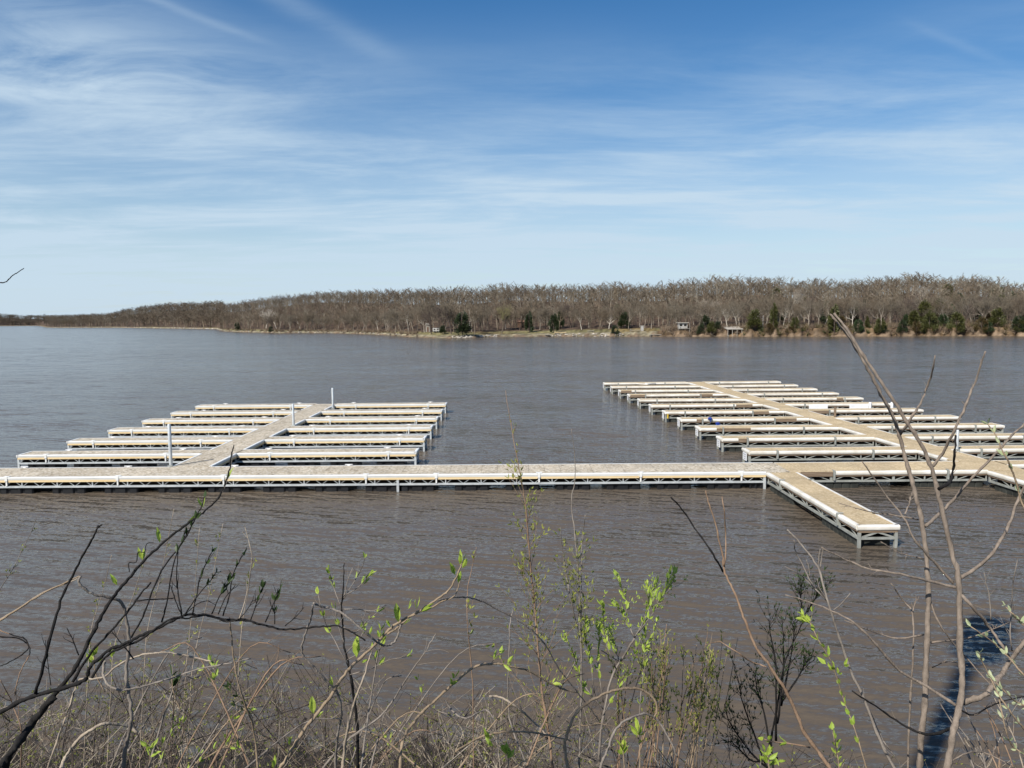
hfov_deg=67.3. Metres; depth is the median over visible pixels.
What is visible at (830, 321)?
cedar tree
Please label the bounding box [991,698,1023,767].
bare twig
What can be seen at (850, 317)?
bare tree
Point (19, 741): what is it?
woody shrub
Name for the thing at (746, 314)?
bare tree
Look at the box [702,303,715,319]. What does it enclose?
bare tree
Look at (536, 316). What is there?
bare tree
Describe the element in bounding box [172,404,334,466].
floating walkway
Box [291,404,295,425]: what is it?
mooring pole
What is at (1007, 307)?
bare tree
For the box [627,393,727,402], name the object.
finger pier
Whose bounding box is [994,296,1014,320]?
bare tree
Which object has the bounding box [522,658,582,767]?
arching stem
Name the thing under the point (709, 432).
finger pier
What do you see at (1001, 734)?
bare twig
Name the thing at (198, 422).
finger pier
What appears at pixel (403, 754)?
arching stem
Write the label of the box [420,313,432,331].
bare tree
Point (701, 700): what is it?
budding shrub
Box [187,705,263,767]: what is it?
arching stem
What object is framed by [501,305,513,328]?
bare tree
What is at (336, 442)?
finger pier
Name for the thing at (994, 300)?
bare tree
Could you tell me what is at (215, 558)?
budded shoot
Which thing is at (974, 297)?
bare tree
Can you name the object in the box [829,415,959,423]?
finger pier
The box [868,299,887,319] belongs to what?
bare tree
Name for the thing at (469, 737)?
arching stem
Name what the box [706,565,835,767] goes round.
shaded bush
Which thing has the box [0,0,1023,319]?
sky
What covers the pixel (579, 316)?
bare tree
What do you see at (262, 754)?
arching stem
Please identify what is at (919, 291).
bare tree
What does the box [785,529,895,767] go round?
grey sapling
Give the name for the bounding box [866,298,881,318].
bare tree
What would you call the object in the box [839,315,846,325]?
cedar tree
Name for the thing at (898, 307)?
bare tree
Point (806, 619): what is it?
leafy shoot
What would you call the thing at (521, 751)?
woody vine
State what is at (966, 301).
bare tree
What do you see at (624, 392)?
finger pier
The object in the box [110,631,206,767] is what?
arching stem
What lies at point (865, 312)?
bare tree
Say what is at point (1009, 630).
bare twig
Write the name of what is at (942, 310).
bare tree
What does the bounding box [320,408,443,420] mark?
finger pier
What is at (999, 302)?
bare tree
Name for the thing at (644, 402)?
finger pier
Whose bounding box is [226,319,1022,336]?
shore scrub
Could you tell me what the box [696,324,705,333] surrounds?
cedar tree
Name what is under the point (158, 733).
arching stem
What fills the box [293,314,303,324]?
bare tree
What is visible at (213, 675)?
arching stem
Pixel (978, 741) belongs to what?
bare twig
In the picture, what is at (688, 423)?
finger pier
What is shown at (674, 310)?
bare tree
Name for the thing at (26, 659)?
woody vine
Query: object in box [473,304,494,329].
bare tree
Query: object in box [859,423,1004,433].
finger pier
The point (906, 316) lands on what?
cedar tree
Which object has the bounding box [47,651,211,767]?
woody vine
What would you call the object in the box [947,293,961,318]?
bare tree
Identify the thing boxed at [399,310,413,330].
bare tree
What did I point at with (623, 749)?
leafy sprig
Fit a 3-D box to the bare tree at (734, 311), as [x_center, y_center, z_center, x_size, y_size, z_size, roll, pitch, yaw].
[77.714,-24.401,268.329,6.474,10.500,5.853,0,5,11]
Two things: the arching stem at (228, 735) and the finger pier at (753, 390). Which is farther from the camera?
the finger pier at (753, 390)
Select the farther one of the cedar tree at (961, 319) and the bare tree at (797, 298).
the bare tree at (797, 298)
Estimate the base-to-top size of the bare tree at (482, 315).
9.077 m
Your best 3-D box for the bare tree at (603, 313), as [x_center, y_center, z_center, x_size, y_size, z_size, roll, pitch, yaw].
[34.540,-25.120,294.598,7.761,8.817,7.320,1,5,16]
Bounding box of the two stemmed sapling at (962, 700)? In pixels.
[785,313,1023,767]
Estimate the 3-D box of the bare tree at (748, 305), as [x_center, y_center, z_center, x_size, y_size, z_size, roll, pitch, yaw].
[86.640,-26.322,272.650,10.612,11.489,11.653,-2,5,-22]
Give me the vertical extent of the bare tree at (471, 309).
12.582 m
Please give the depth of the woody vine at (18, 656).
2.94 m
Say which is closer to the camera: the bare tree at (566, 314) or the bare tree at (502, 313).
the bare tree at (502, 313)
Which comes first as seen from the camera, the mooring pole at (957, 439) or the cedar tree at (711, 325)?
the mooring pole at (957, 439)
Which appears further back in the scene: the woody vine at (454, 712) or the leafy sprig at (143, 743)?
the woody vine at (454, 712)
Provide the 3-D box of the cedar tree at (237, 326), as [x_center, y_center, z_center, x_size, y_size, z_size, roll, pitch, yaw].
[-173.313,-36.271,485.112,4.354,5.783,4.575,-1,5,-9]
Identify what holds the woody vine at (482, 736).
on the bank terrain
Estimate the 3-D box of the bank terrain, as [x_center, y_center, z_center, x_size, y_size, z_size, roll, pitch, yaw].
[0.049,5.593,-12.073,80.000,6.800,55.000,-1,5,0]
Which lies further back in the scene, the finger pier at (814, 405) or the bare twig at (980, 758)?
the finger pier at (814, 405)
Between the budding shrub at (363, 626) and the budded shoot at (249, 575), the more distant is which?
the budded shoot at (249, 575)
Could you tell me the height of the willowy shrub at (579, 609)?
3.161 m
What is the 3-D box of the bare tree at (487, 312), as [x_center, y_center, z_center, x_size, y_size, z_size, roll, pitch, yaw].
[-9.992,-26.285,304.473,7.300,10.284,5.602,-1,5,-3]
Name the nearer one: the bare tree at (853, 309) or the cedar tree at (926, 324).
the cedar tree at (926, 324)
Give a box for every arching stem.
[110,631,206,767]
[118,676,198,767]
[148,672,193,767]
[158,714,186,767]
[162,642,250,767]
[176,634,290,767]
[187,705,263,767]
[189,695,261,767]
[191,727,266,767]
[209,656,320,767]
[216,648,302,767]
[245,714,342,767]
[331,727,420,767]
[346,711,437,767]
[349,669,405,767]
[353,706,385,767]
[360,623,385,767]
[372,729,444,767]
[378,642,502,767]
[436,701,497,767]
[443,739,500,767]
[459,688,551,767]
[505,647,617,767]
[513,714,622,767]
[521,724,600,767]
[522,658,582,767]
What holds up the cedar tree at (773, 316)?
on the hills
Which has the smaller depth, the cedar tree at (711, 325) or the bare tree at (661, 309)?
the cedar tree at (711, 325)
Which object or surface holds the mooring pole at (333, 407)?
in the lake water
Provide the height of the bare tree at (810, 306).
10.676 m
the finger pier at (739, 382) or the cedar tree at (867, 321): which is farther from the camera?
the cedar tree at (867, 321)
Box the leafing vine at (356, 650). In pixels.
[272,550,467,767]
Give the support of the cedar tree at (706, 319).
on the hills
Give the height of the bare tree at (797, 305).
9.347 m
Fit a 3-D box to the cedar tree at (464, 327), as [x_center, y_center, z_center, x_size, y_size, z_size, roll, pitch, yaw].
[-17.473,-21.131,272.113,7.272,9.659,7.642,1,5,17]
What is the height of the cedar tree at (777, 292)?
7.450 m
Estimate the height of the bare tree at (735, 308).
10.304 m
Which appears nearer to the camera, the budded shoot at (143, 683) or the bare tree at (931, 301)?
the budded shoot at (143, 683)
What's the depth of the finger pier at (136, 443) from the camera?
37.99 m
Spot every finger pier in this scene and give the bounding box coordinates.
[16,448,209,467]
[66,436,237,450]
[107,425,263,437]
[141,416,284,426]
[170,409,300,417]
[195,403,316,410]
[237,447,418,465]
[263,434,426,450]
[285,424,433,438]
[305,415,438,428]
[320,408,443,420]
[334,402,446,412]
[603,382,687,389]
[610,385,699,393]
[618,389,712,398]
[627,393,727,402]
[637,398,743,408]
[648,403,762,414]
[662,409,783,421]
[677,416,808,430]
[695,425,838,439]
[702,381,780,384]
[716,384,797,387]
[716,434,874,451]
[728,388,817,392]
[742,446,917,462]
[745,392,838,396]
[761,396,863,402]
[766,472,899,547]
[782,402,892,408]
[804,408,923,415]
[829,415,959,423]
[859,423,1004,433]
[895,433,1023,445]
[939,445,1023,459]
[991,460,1023,468]
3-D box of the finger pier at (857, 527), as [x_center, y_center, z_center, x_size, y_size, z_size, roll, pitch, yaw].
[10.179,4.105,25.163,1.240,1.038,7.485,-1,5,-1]
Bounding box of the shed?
[425,323,429,331]
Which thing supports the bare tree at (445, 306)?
on the hills
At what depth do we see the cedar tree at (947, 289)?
310.11 m
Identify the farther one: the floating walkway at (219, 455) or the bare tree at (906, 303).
the bare tree at (906, 303)
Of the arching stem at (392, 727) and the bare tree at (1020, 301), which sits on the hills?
the bare tree at (1020, 301)
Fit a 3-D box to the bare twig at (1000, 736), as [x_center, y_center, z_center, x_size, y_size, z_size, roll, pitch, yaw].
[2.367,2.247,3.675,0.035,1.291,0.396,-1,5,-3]
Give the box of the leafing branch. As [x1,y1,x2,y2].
[965,417,1023,754]
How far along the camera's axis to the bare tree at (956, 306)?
248.31 m
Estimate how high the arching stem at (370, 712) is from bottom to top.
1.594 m
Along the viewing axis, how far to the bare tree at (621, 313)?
290.68 m
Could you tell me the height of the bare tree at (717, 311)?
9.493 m
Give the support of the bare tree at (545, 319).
on the hills
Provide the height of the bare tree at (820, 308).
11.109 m
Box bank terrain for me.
[0,717,493,767]
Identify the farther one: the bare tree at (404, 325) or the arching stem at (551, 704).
the bare tree at (404, 325)
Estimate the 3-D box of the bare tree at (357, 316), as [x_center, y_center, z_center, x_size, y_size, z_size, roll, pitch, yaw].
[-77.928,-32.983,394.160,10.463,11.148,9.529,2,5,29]
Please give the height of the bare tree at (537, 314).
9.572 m
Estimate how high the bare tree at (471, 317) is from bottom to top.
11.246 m
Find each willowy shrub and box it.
[490,397,580,767]
[550,429,600,767]
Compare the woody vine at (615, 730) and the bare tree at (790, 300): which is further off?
the bare tree at (790, 300)
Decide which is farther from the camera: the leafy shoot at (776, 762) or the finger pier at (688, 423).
the finger pier at (688, 423)
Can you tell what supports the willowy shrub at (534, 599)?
on the bank terrain
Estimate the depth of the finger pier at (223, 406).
53.35 m
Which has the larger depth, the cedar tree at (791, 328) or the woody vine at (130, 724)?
the cedar tree at (791, 328)
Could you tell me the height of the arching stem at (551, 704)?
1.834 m
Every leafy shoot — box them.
[756,743,784,767]
[796,606,866,767]
[829,721,841,767]
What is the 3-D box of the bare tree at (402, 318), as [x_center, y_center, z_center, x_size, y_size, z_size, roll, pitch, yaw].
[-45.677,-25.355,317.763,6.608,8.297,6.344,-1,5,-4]
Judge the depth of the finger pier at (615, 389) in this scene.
65.56 m
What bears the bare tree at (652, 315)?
on the hills
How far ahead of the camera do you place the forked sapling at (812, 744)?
3.67 m
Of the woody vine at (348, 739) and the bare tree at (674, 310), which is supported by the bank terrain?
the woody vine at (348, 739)
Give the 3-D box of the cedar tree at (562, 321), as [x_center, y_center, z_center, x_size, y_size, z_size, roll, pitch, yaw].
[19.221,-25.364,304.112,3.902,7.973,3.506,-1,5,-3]
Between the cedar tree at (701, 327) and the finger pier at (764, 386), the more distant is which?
the cedar tree at (701, 327)
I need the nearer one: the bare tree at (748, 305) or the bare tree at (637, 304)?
the bare tree at (748, 305)
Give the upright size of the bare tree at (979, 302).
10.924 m
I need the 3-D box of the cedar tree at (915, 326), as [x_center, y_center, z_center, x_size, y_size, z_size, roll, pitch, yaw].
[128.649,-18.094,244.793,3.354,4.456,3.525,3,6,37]
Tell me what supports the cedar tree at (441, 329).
on the hills
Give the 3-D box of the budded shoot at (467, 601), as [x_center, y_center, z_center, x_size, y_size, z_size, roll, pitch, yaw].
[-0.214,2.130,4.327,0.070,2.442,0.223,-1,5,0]
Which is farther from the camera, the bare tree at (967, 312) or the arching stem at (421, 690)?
the bare tree at (967, 312)
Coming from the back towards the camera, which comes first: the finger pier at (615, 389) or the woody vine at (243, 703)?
the finger pier at (615, 389)
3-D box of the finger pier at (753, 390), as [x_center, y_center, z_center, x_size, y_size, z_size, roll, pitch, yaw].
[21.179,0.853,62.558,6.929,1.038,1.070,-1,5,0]
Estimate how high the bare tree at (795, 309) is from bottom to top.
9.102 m
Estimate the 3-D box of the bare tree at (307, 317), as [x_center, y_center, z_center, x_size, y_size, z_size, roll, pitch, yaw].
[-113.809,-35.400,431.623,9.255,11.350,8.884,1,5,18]
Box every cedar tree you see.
[234,322,240,329]
[439,325,446,333]
[452,312,472,334]
[524,311,533,332]
[548,313,558,332]
[558,312,564,328]
[611,325,619,334]
[617,312,630,328]
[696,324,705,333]
[699,314,709,327]
[707,321,716,333]
[713,321,721,328]
[746,308,762,327]
[764,322,773,333]
[769,302,778,327]
[772,287,781,301]
[785,326,794,332]
[789,317,799,327]
[818,302,828,323]
[827,303,841,332]
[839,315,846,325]
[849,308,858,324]
[853,318,863,332]
[865,316,869,327]
[873,317,885,332]
[879,325,888,332]
[896,320,907,332]
[902,313,908,325]
[908,310,918,325]
[910,320,920,332]
[917,299,931,322]
[919,311,938,331]
[932,300,949,321]
[938,314,949,325]
[942,284,952,300]
[945,311,965,332]
[969,301,980,318]
[972,316,988,332]
[983,322,994,333]
[987,306,1007,326]
[1010,314,1023,331]
[1013,319,1023,331]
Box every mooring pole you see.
[167,424,173,466]
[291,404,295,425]
[331,388,334,409]
[956,430,959,450]
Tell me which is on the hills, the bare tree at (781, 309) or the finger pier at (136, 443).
the bare tree at (781, 309)
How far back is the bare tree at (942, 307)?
248.28 m
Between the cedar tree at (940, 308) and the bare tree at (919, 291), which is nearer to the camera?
the cedar tree at (940, 308)
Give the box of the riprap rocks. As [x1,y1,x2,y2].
[55,327,624,337]
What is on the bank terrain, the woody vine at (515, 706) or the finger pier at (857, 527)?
the woody vine at (515, 706)
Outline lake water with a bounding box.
[0,326,1023,767]
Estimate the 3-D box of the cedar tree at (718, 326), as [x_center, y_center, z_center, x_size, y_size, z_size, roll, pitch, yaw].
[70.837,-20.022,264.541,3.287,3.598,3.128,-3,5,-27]
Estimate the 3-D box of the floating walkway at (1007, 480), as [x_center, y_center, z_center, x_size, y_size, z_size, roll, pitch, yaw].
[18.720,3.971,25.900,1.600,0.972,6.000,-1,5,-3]
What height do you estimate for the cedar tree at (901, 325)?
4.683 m
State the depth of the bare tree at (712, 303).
284.53 m
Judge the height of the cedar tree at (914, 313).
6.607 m
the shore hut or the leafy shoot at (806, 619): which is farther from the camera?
the shore hut
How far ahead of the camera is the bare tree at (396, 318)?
329.66 m
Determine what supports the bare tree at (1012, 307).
on the hills
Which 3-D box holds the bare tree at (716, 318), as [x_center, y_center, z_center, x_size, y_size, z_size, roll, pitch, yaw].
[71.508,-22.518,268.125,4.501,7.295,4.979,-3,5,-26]
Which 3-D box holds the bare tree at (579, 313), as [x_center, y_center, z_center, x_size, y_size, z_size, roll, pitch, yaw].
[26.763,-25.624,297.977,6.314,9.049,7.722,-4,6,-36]
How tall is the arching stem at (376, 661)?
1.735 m
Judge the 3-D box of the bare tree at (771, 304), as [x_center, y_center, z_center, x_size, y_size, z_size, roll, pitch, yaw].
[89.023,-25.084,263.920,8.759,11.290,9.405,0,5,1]
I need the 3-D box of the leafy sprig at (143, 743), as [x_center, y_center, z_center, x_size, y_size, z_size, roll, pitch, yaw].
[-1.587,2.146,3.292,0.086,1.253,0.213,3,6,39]
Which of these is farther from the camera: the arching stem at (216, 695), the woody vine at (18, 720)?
the arching stem at (216, 695)
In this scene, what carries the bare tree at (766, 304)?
on the hills
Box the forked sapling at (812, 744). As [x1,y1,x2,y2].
[670,491,831,767]
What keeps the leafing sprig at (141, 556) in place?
attached to the woody shrub at (19, 741)
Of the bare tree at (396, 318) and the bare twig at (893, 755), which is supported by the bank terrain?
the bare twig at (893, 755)
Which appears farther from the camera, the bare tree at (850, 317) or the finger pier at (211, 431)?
the bare tree at (850, 317)
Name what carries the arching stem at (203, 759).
on the bank terrain
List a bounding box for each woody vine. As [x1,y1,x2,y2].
[0,520,36,591]
[0,576,78,620]
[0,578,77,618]
[0,630,30,695]
[0,636,28,665]
[0,680,21,767]
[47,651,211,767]
[59,722,138,767]
[77,576,133,767]
[102,658,250,691]
[222,617,258,767]
[301,605,342,767]
[313,602,401,646]
[322,634,451,767]
[341,651,371,767]
[399,645,576,767]
[437,596,599,722]
[444,699,493,718]
[455,714,570,752]
[489,695,545,733]
[507,611,528,767]
[563,687,657,767]
[599,712,677,767]
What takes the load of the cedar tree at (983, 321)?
on the hills
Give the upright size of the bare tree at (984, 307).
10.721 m
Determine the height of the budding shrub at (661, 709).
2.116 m
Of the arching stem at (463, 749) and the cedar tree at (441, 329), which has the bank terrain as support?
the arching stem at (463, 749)
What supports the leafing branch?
on the bank terrain
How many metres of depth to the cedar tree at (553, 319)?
288.67 m
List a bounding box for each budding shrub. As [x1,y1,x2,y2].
[315,552,411,767]
[601,620,712,767]
[630,619,737,767]
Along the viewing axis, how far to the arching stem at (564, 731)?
5.02 m
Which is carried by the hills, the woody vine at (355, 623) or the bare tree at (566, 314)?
the bare tree at (566, 314)
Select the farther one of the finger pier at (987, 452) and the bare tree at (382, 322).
the bare tree at (382, 322)
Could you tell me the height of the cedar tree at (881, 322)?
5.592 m
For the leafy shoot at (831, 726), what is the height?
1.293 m
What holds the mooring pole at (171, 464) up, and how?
in the lake water
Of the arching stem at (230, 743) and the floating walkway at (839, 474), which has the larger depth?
the floating walkway at (839, 474)
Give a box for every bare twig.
[863,687,900,767]
[940,703,973,767]
[949,716,986,767]
[964,706,986,767]
[964,736,998,766]
[968,718,1001,767]
[974,571,996,619]
[979,695,1023,767]
[985,706,1013,766]
[989,716,1005,767]
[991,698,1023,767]
[996,558,1017,650]
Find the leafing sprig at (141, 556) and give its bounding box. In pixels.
[110,454,233,657]
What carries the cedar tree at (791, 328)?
on the hills
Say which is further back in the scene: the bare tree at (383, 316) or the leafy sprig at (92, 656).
the bare tree at (383, 316)
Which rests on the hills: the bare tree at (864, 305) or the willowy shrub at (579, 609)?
the bare tree at (864, 305)
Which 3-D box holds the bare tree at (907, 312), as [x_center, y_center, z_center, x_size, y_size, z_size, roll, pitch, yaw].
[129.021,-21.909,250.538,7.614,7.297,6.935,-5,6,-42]
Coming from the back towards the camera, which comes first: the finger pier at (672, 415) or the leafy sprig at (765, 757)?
the finger pier at (672, 415)
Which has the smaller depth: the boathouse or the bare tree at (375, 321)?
the boathouse
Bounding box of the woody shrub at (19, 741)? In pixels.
[0,445,365,767]
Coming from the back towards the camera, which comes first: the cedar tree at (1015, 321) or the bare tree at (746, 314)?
the bare tree at (746, 314)
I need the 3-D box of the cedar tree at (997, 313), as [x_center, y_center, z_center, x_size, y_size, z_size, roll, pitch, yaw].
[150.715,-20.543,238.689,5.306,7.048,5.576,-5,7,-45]
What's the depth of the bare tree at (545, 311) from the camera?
304.17 m
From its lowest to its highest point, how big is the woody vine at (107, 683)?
0.120 m
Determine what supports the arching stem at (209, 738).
on the bank terrain
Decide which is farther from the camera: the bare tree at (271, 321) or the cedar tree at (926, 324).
the bare tree at (271, 321)
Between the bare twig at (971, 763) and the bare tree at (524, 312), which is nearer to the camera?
the bare twig at (971, 763)
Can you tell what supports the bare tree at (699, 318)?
on the hills
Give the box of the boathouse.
[721,326,742,335]
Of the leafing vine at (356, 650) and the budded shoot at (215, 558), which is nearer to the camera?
the leafing vine at (356, 650)
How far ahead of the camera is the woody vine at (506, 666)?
3.56 m
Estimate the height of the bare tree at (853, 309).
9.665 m
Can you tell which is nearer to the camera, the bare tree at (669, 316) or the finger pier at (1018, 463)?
the finger pier at (1018, 463)
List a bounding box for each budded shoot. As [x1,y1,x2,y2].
[83,555,111,766]
[105,550,147,767]
[136,510,173,767]
[180,529,199,767]
[183,524,222,767]
[231,558,256,767]
[239,525,252,617]
[466,547,477,767]
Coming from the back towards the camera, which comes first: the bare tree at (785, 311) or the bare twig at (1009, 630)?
the bare tree at (785, 311)
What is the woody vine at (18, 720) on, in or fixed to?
on the bank terrain
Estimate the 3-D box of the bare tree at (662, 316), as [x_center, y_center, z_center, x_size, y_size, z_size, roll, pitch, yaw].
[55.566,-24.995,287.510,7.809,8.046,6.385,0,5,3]
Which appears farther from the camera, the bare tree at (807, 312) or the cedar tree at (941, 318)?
the bare tree at (807, 312)
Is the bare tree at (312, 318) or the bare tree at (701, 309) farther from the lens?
the bare tree at (312, 318)
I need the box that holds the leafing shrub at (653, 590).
[559,565,687,767]
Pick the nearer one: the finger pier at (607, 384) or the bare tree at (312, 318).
the finger pier at (607, 384)
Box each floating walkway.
[0,462,789,493]
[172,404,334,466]
[688,382,986,460]
[774,461,1023,487]
[987,470,1023,498]
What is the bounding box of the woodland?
[0,271,1023,329]
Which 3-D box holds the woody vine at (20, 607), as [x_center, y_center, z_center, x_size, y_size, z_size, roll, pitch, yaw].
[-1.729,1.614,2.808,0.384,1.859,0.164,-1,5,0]
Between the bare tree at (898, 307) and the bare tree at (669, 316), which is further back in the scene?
the bare tree at (669, 316)
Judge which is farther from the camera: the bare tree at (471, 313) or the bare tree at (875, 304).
the bare tree at (471, 313)
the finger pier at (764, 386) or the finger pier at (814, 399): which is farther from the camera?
the finger pier at (764, 386)
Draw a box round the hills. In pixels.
[0,292,1023,337]
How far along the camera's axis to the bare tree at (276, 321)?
433.18 m
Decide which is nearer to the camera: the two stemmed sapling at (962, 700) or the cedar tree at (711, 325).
the two stemmed sapling at (962, 700)
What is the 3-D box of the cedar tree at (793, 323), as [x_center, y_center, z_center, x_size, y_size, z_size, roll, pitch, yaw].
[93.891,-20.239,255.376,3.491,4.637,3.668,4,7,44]
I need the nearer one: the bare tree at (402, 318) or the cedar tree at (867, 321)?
the cedar tree at (867, 321)
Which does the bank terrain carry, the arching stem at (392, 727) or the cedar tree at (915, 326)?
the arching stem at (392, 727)
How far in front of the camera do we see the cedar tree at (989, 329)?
237.25 m
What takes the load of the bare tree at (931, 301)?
on the hills
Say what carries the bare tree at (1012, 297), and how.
on the hills
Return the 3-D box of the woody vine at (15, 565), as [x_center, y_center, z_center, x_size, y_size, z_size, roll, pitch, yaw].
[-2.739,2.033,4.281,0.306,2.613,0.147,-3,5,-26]
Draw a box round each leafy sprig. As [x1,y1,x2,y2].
[86,647,105,691]
[140,737,160,767]
[166,664,181,711]
[483,727,492,767]
[500,742,514,767]
[615,739,628,767]
[629,717,643,767]
[760,745,777,767]
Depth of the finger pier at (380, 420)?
45.61 m
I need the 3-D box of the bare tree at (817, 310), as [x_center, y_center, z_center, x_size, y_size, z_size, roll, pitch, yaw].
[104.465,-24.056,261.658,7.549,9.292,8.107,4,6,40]
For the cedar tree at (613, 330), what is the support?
on the hills
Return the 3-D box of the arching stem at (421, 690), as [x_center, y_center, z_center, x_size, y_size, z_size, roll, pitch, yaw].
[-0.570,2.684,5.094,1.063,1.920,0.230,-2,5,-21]
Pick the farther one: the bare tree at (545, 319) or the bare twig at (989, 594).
the bare tree at (545, 319)
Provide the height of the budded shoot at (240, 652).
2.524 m
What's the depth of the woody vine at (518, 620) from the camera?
3.71 m
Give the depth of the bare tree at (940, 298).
252.52 m
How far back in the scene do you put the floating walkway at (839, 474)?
29.20 m
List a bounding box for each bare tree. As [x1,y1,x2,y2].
[261,307,279,328]
[266,316,273,330]
[270,313,279,327]
[284,315,293,330]
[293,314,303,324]
[304,313,312,327]
[306,313,319,329]
[350,311,364,329]
[370,313,380,329]
[371,313,380,328]
[376,311,389,329]
[381,312,389,329]
[390,311,402,330]
[390,312,400,330]
[397,322,409,331]
[398,315,405,328]
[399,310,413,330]
[403,310,416,328]
[411,305,426,329]
[412,299,438,333]
[414,306,425,331]
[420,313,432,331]
[429,298,455,333]
[429,307,451,324]
[430,304,441,327]
[444,307,462,331]
[458,304,485,333]
[466,304,479,325]
[466,306,482,331]
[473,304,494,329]
[477,311,484,330]
[481,306,493,322]
[490,305,505,329]
[495,306,516,330]
[496,304,512,333]
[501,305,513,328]
[516,306,537,329]
[532,306,540,327]
[533,308,549,324]
[537,312,550,327]
[538,307,549,328]
[554,303,568,328]
[557,303,576,327]
[572,309,587,327]
[574,312,583,329]
[583,302,598,327]
[592,309,608,328]
[599,304,616,325]
[603,313,617,326]
[610,305,625,328]
[612,305,626,327]
[627,304,638,328]
[634,302,649,326]
[639,308,650,327]
[645,302,670,324]
[648,303,660,328]
[653,309,666,325]
[660,309,680,326]
[663,303,679,324]
[665,298,680,325]
[669,306,684,323]
[673,302,694,329]
[692,311,702,323]
[693,299,712,318]
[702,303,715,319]
[704,300,721,323]
[711,311,720,321]
[712,304,719,318]
[713,300,729,322]
[718,304,730,323]
[725,298,746,323]
[727,303,742,323]
[728,307,744,324]
[737,302,751,322]
[740,296,766,311]
[740,308,751,319]
[752,307,768,319]
[759,297,782,315]
[761,302,777,322]
[762,297,780,322]
[776,295,795,322]
[776,300,788,323]
[779,305,794,320]
[789,302,804,319]
[792,290,805,303]
[792,304,801,315]
[795,298,814,322]
[801,295,816,322]
[809,301,826,322]
[811,300,829,322]
[815,295,845,314]
[828,296,852,314]
[843,302,857,326]
[853,300,874,315]
[853,307,877,327]
[865,296,888,319]
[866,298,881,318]
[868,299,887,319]
[880,295,903,320]
[884,300,895,321]
[885,300,911,322]
[896,297,917,320]
[898,307,916,316]
[908,285,928,298]
[912,295,933,319]
[920,294,941,312]
[930,300,955,315]
[932,293,951,317]
[933,305,953,315]
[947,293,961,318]
[947,302,964,322]
[951,293,981,322]
[961,306,974,320]
[962,292,978,320]
[965,299,986,321]
[970,294,992,316]
[976,298,996,316]
[981,291,1000,314]
[987,293,1006,320]
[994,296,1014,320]
[998,301,1023,322]
[1003,294,1023,318]
[1003,296,1019,318]
[1004,291,1022,318]
[1008,296,1023,316]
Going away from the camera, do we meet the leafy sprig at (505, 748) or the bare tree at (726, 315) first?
the leafy sprig at (505, 748)
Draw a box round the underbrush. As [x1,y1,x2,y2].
[0,639,1016,767]
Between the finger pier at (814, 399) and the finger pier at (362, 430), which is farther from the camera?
the finger pier at (814, 399)
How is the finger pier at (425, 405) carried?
on the lake water
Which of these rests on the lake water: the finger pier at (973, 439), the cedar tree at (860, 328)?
the finger pier at (973, 439)
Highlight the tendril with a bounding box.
[128,542,153,571]
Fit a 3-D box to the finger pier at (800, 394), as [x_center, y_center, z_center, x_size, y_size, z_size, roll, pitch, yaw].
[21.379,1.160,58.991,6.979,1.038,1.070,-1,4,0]
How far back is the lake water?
21.37 m
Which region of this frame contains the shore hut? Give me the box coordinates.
[676,322,689,330]
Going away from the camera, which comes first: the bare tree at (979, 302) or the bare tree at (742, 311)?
the bare tree at (979, 302)
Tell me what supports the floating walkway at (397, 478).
on the lake water
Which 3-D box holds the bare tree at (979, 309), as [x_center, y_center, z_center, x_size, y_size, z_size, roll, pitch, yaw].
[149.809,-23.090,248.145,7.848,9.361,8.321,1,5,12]
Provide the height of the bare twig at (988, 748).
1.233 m
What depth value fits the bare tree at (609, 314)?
291.80 m
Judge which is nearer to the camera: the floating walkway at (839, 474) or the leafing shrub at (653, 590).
the leafing shrub at (653, 590)
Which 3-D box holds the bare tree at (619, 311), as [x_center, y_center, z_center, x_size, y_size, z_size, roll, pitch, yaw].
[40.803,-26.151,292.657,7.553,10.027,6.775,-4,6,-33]
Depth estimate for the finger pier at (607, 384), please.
69.11 m
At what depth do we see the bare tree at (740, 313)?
265.23 m
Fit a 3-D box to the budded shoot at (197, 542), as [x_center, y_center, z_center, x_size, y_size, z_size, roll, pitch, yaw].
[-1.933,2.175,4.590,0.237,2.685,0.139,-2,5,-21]
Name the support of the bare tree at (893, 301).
on the hills
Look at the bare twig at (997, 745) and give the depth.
3.71 m
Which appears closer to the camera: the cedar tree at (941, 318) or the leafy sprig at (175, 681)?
the leafy sprig at (175, 681)
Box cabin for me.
[517,319,524,327]
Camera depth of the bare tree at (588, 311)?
299.30 m
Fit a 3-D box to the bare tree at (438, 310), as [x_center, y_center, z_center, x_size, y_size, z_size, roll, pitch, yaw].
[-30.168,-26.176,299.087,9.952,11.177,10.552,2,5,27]
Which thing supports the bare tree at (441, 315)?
on the hills
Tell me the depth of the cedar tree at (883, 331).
245.66 m
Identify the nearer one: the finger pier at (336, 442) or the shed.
the finger pier at (336, 442)
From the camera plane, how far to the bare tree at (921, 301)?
255.52 m
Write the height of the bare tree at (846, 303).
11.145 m
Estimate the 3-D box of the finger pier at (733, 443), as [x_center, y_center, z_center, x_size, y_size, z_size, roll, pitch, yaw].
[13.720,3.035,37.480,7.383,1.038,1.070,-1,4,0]
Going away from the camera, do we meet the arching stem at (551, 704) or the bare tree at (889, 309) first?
the arching stem at (551, 704)
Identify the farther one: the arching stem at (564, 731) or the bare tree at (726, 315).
the bare tree at (726, 315)

